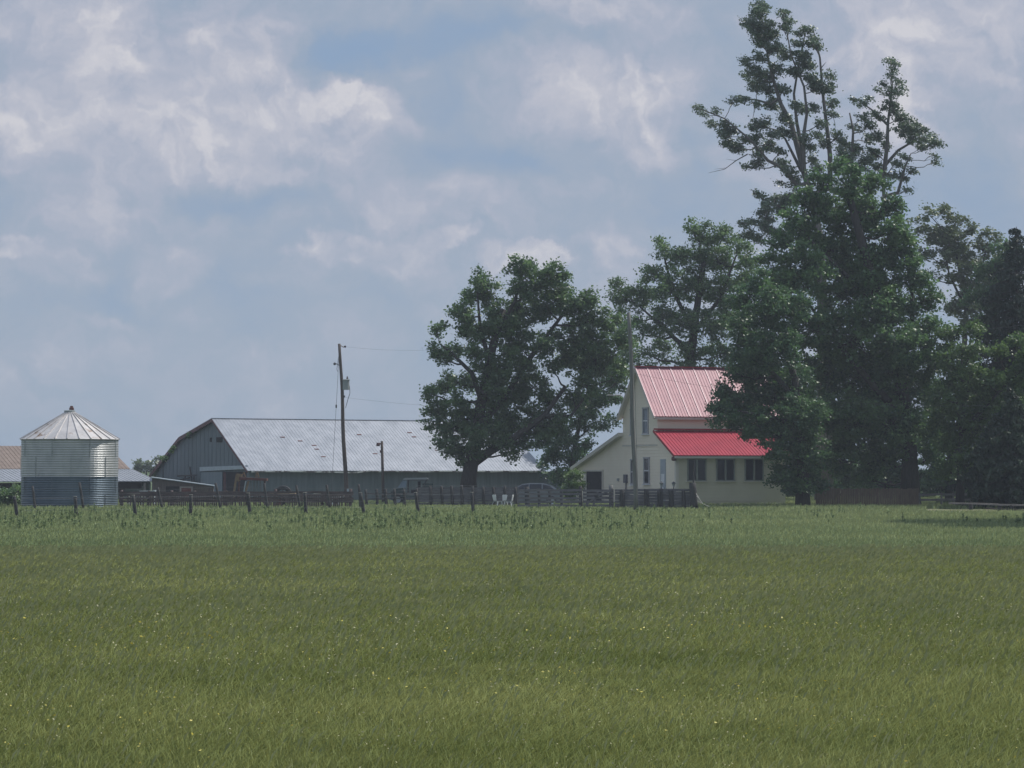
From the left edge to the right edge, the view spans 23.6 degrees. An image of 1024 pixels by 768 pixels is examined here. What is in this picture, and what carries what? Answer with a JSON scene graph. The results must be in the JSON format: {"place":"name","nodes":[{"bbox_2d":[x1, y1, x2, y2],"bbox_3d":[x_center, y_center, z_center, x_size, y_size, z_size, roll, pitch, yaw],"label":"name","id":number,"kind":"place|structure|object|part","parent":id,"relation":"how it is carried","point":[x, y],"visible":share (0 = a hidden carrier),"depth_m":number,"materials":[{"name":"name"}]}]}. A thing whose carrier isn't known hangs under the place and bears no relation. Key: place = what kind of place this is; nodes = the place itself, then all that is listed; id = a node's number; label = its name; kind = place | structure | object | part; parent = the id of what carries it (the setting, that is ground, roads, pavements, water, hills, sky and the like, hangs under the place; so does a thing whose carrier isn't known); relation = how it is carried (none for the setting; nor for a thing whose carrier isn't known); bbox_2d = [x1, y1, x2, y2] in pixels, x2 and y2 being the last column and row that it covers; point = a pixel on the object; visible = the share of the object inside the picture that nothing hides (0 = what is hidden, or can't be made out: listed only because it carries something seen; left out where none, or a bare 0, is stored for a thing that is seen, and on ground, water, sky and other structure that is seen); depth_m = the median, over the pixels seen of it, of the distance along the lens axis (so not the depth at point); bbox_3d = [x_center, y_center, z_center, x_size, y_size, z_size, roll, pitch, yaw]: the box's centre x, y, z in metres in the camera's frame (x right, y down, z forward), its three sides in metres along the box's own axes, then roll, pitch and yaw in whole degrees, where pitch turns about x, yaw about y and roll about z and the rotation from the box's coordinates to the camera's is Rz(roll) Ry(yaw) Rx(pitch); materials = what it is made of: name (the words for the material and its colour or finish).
{"place":"outdoors","nodes":[
{"label":"outdoors","id":0,"kind":"place"},
{"bbox_2d":[0,495,1023,559],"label":"pasture grass","id":1,"kind":"structure","parent":0,"point":[786,510],"depth_m":92.27,"materials":[{"name":"green plant"}]},
{"bbox_2d":[0,471,1023,767],"bbox_3d":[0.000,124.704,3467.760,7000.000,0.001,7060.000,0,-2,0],"label":"ground","id":2,"kind":"structure","parent":0,"point":[502,667],"depth_m":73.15,"materials":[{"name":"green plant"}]},
{"bbox_2d":[0,483,20,504],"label":"roadside bush","id":3,"kind":"object","parent":2,"relation":"on","point":[6,496],"visible":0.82,"depth_m":149.49,"materials":[{"name":"green plant"}]},
{"bbox_2d":[19,406,119,506],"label":"grain bin","id":4,"kind":"object","parent":2,"relation":"on","point":[70,449],"visible":0.89,"depth_m":142.64,"materials":[{"name":"metal"}]},
{"bbox_2d":[0,446,151,498],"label":"old barn","id":5,"kind":"structure","parent":2,"relation":"on","point":[129,479],"depth_m":179.44,"materials":[{"name":"metal"}]},
{"bbox_2d":[118,486,124,491],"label":"stall window","id":6,"kind":"structure","parent":5,"relation":"in","point":[119,487],"depth_m":177.53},
{"bbox_2d":[131,458,145,472],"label":"distant tree","id":7,"kind":"object","parent":2,"relation":"on","point":[139,462],"visible":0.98,"depth_m":329.57,"materials":[{"name":"green plant"}]},
{"bbox_2d":[138,460,153,475],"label":"distant tree","id":8,"kind":"object","parent":2,"relation":"on","point":[148,463],"visible":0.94,"depth_m":328.72,"materials":[{"name":"green plant"}]},
{"bbox_2d":[147,455,160,471],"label":"distant tree","id":9,"kind":"object","parent":2,"relation":"on","point":[156,461],"visible":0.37,"depth_m":328.93,"materials":[{"name":"green plant"}]},
{"bbox_2d":[150,477,214,502],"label":"shack","id":10,"kind":"structure","parent":2,"relation":"on","point":[167,485],"depth_m":161.60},
{"bbox_2d":[166,486,178,491],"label":"window","id":11,"kind":"structure","parent":10,"relation":"in","point":[168,488],"depth_m":161.53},
{"bbox_2d":[180,486,192,496],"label":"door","id":12,"kind":"structure","parent":10,"relation":"in","point":[182,488],"depth_m":161.61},
{"bbox_2d":[177,467,196,481],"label":"timber rack","id":13,"kind":"object","parent":2,"relation":"on","point":[185,478],"visible":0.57,"depth_m":176.12,"materials":[{"name":"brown wood"}]},
{"bbox_2d":[31,482,360,507],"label":"leaning fence","id":14,"kind":"object","parent":2,"relation":"on","point":[217,496],"visible":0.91,"depth_m":137.91,"materials":[{"name":"brown wood"}]},
{"bbox_2d":[119,489,353,507],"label":"corral fence","id":15,"kind":"object","parent":2,"relation":"on","point":[174,498],"visible":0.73,"depth_m":142.65,"materials":[{"name":"grey wood"}]},
{"bbox_2d":[13,492,474,516],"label":"wire fence","id":16,"kind":"object","parent":2,"relation":"on","point":[134,503],"visible":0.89,"depth_m":120.40,"materials":[{"name":"brown wood"}]},
{"bbox_2d":[233,472,267,503],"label":"farm implement","id":17,"kind":"object","parent":2,"relation":"on","point":[238,477],"visible":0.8,"depth_m":154.52,"materials":[{"name":"metal"}]},
{"bbox_2d":[276,485,291,496],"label":"cart hoop","id":18,"kind":"object","parent":2,"relation":"on","point":[282,487],"visible":0.23,"depth_m":157.76,"materials":[{"name":"metal"}]},
{"bbox_2d":[333,344,349,496],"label":"utility pole","id":19,"kind":"object","parent":2,"relation":"on","point":[344,384],"visible":0.98,"depth_m":157.91,"materials":[{"name":"wood"}]},
{"bbox_2d":[331,362,338,491],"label":"guy wire","id":20,"kind":"object","parent":19,"relation":"attached to","point":[335,421],"visible":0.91,"depth_m":157.18,"materials":[{"name":"grey metal"}]},
{"bbox_2d":[149,418,560,500],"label":"barn","id":21,"kind":"structure","parent":2,"relation":"on","point":[289,453],"depth_m":174.17,"materials":[{"name":"metal"}]},
{"bbox_2d":[159,431,196,477],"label":"creeper vine","id":22,"kind":"object","parent":21,"relation":"attached to","point":[165,458],"visible":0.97,"depth_m":176.87,"materials":[{"name":"green plant"}]},
{"bbox_2d":[201,472,222,497],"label":"sliding door","id":23,"kind":"structure","parent":21,"relation":"in","point":[210,478],"depth_m":173.25,"materials":[{"name":"metal"}]},
{"bbox_2d":[216,437,221,441],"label":"window","id":24,"kind":"structure","parent":21,"relation":"in","point":[218,439],"depth_m":172.64,"materials":[{"name":"grey glass"}]},
{"bbox_2d":[376,441,384,501],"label":"yard light","id":25,"kind":"object","parent":2,"relation":"on","point":[382,468],"visible":0.94,"depth_m":159.84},
{"bbox_2d":[391,478,433,503],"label":"utility vehicle","id":26,"kind":"object","parent":2,"relation":"on","point":[402,485],"visible":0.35,"depth_m":159.21,"materials":[{"name":"grey metal"}]},
{"bbox_2d":[364,485,518,506],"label":"grey fence","id":27,"kind":"object","parent":2,"relation":"on","point":[460,495],"visible":0.88,"depth_m":148.97,"materials":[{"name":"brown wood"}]},
{"bbox_2d":[492,495,502,504],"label":"lawn chair","id":28,"kind":"object","parent":2,"relation":"on","point":[494,498],"visible":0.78,"depth_m":147.28,"materials":[{"name":"white paint"}]},
{"bbox_2d":[498,495,507,505],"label":"lawn chair","id":29,"kind":"object","parent":2,"relation":"on","point":[504,498],"visible":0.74,"depth_m":147.52,"materials":[{"name":"white paint"}]},
{"bbox_2d":[0,567,1023,767],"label":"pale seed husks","id":30,"kind":"object","parent":2,"relation":"on","point":[504,650],"visible":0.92,"depth_m":29.25},
{"bbox_2d":[0,501,1023,530],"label":"tall weeds","id":31,"kind":"object","parent":2,"relation":"on","point":[406,519],"visible":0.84,"depth_m":105.63,"materials":[{"name":"green plant"}]},
{"bbox_2d":[1,615,1023,766],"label":"yellow flowers","id":32,"kind":"object","parent":2,"relation":"on","point":[460,682],"visible":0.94,"depth_m":23.46,"materials":[{"name":"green plant"}]},
{"bbox_2d":[415,253,638,502],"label":"maple tree","id":33,"kind":"object","parent":2,"relation":"on","point":[496,394],"visible":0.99,"depth_m":159.71,"materials":[{"name":"green plant"}]},
{"bbox_2d":[502,483,562,503],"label":"silver car","id":34,"kind":"object","parent":2,"relation":"on","point":[537,486],"visible":0.05,"depth_m":151.15,"materials":[{"name":"paint"}]},
{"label":"side window","id":35,"kind":"part","parent":34,"relation":"part of","materials":[{"name":"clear glass"}]},
{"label":"side window","id":36,"kind":"part","parent":34,"relation":"part of","materials":[{"name":"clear glass"}]},
{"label":"side window","id":37,"kind":"part","parent":34,"relation":"part of","materials":[{"name":"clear glass"}]},
{"bbox_2d":[517,486,582,507],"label":"board fence","id":38,"kind":"object","parent":2,"relation":"on","point":[549,499],"visible":0.87,"depth_m":140.70,"materials":[{"name":"grey wood"}]},
{"bbox_2d":[560,468,589,503],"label":"garden shrub","id":39,"kind":"object","parent":2,"relation":"on","point":[575,475],"visible":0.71,"depth_m":154.52,"materials":[{"name":"green plant"}]},
{"bbox_2d":[536,311,640,499],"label":"broadleaf tree","id":40,"kind":"object","parent":2,"relation":"on","point":[553,454],"visible":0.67,"depth_m":175.48,"materials":[{"name":"green plant"}]},
{"bbox_2d":[583,489,613,507],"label":"board gate","id":41,"kind":"structure","parent":2,"relation":"on","point":[598,494],"depth_m":140.53,"materials":[{"name":"grey wood"}]},
{"bbox_2d":[609,485,612,503],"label":"gate post","id":42,"kind":"object","parent":2,"relation":"on","point":[610,486],"visible":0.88,"depth_m":140.76,"materials":[{"name":"grey wood"}]},
{"bbox_2d":[627,311,637,509],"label":"grey pole","id":43,"kind":"object","parent":2,"relation":"on","point":[634,446],"visible":0.94,"depth_m":130.94,"materials":[{"name":"grey wood"}]},
{"bbox_2d":[353,314,625,349],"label":"power line","id":44,"kind":"object","parent":43,"relation":"attached to","point":[506,342],"visible":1,"depth_m":140.79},
{"bbox_2d":[634,314,1019,334],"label":"power line","id":45,"kind":"object","parent":43,"relation":"attached to","point":[824,334],"visible":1,"depth_m":129.26,"materials":[{"name":"black"}]},
{"bbox_2d":[644,375,1023,405],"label":"power line","id":46,"kind":"object","parent":43,"relation":"attached to","point":[822,400],"visible":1,"depth_m":128.93,"materials":[{"name":"black"}]},
{"bbox_2d":[615,488,689,508],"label":"fence","id":47,"kind":"object","parent":2,"relation":"on","point":[671,499],"visible":0.77,"depth_m":139.00,"materials":[{"name":"grey wood"}]},
{"bbox_2d":[570,366,785,505],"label":"farmhouse","id":48,"kind":"object","parent":2,"relation":"on","point":[676,438],"visible":0.71,"depth_m":156.36,"materials":[{"name":"beige"}]},
{"bbox_2d":[630,459,632,485],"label":"window","id":49,"kind":"structure","parent":48,"relation":"in","point":[631,468],"depth_m":159.26,"materials":[{"name":"white paint"}]},
{"bbox_2d":[641,407,649,434],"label":"window","id":50,"kind":"structure","parent":48,"relation":"in","point":[645,410],"depth_m":157.29,"materials":[{"name":"grey glass"}]},
{"bbox_2d":[642,457,650,484],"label":"window","id":51,"kind":"structure","parent":48,"relation":"in","point":[646,460],"depth_m":157.06,"materials":[{"name":"white paint"}]},
{"bbox_2d":[660,459,665,488],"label":"door","id":52,"kind":"structure","parent":48,"relation":"in","point":[662,461],"depth_m":154.55,"materials":[{"name":"white paint"}]},
{"bbox_2d":[686,459,707,481],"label":"window","id":53,"kind":"structure","parent":48,"relation":"in","point":[699,464],"depth_m":153.34,"materials":[{"name":"clear glass"}]},
{"bbox_2d":[715,459,736,481],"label":"window","id":54,"kind":"structure","parent":48,"relation":"in","point":[725,468],"depth_m":154.06,"materials":[{"name":"clear glass"}]},
{"bbox_2d":[743,459,764,481],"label":"window","id":55,"kind":"structure","parent":48,"relation":"in","point":[753,468],"depth_m":154.77,"materials":[{"name":"clear glass"}]},
{"bbox_2d":[602,215,762,373],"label":"tall maple","id":56,"kind":"object","parent":2,"relation":"on","point":[679,292],"visible":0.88,"depth_m":185.93,"materials":[{"name":"green plant"}]},
{"bbox_2d":[689,463,697,508],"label":"end post","id":57,"kind":"object","parent":2,"relation":"on","point":[693,495],"visible":0.9,"depth_m":138.40,"materials":[{"name":"grey wood"}]},
{"bbox_2d":[703,265,835,506],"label":"shade maple","id":58,"kind":"object","parent":2,"relation":"on","point":[793,420],"visible":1,"depth_m":144.28,"materials":[{"name":"green plant"}]},
{"bbox_2d":[690,0,947,499],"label":"poplar tree","id":59,"kind":"object","parent":2,"relation":"on","point":[764,34],"visible":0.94,"depth_m":172.45,"materials":[{"name":"green plant"}]},
{"bbox_2d":[747,153,952,503],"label":"giant tree","id":60,"kind":"object","parent":2,"relation":"on","point":[868,289],"visible":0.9,"depth_m":150.53,"materials":[{"name":"green plant"}]},
{"bbox_2d":[816,487,918,506],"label":"picket fence","id":61,"kind":"object","parent":2,"relation":"on","point":[878,496],"visible":0.62,"depth_m":147.84,"materials":[{"name":"grey wood"}]},
{"bbox_2d":[785,467,955,498],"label":"garden hedge","id":62,"kind":"object","parent":2,"relation":"on","point":[928,490],"visible":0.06,"depth_m":191.57,"materials":[{"name":"green plant"}]},
{"bbox_2d":[845,405,932,497],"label":"background tree","id":63,"kind":"object","parent":2,"relation":"on","point":[892,475],"visible":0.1,"depth_m":178.58,"materials":[{"name":"green plant"}]},
{"bbox_2d":[919,493,971,504],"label":"rail fence","id":64,"kind":"object","parent":2,"relation":"on","point":[941,499],"visible":0.58,"depth_m":149.74,"materials":[{"name":"grey wood"}]},
{"bbox_2d":[917,346,982,497],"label":"background tree","id":65,"kind":"object","parent":2,"relation":"on","point":[929,480],"visible":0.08,"depth_m":173.52,"materials":[{"name":"green plant"}]},
{"bbox_2d":[905,200,1023,346],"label":"willow tree","id":66,"kind":"object","parent":2,"relation":"on","point":[953,249],"visible":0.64,"depth_m":200.07,"materials":[{"name":"green plant"}]},
{"bbox_2d":[919,317,1023,506],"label":"young maple","id":67,"kind":"object","parent":2,"relation":"on","point":[964,417],"visible":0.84,"depth_m":146.70,"materials":[{"name":"green plant"}]},
{"bbox_2d":[935,227,1023,503],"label":"spruce tree","id":68,"kind":"object","parent":2,"relation":"on","point":[1007,295],"visible":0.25,"depth_m":157.68,"materials":[{"name":"green plant"}]},
{"bbox_2d":[957,236,1010,417],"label":"background tree","id":69,"kind":"object","parent":2,"relation":"on","point":[981,270],"visible":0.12,"depth_m":183.00,"materials":[{"name":"green plant"}]},
{"bbox_2d":[957,385,1023,508],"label":"cedar tree","id":70,"kind":"object","parent":2,"relation":"on","point":[996,472],"visible":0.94,"depth_m":141.80,"materials":[{"name":"green plant"}]},
{"bbox_2d":[0,0,1023,470],"label":"sky","id":71,"kind":"structure","parent":0,"point":[201,201],"materials":[{"name":"blue"}]},
{"bbox_2d":[926,509,1007,511],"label":"path","id":72,"kind":"structure","parent":0,"point":[959,510],"depth_m":138.82,"materials":[{"name":"grey"}]},
{"bbox_2d":[949,502,1023,510],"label":"rail","id":73,"kind":"object","parent":72,"relation":"on","point":[998,508],"visible":0.85,"depth_m":134.28,"materials":[{"name":"grey wood"}]}
]}

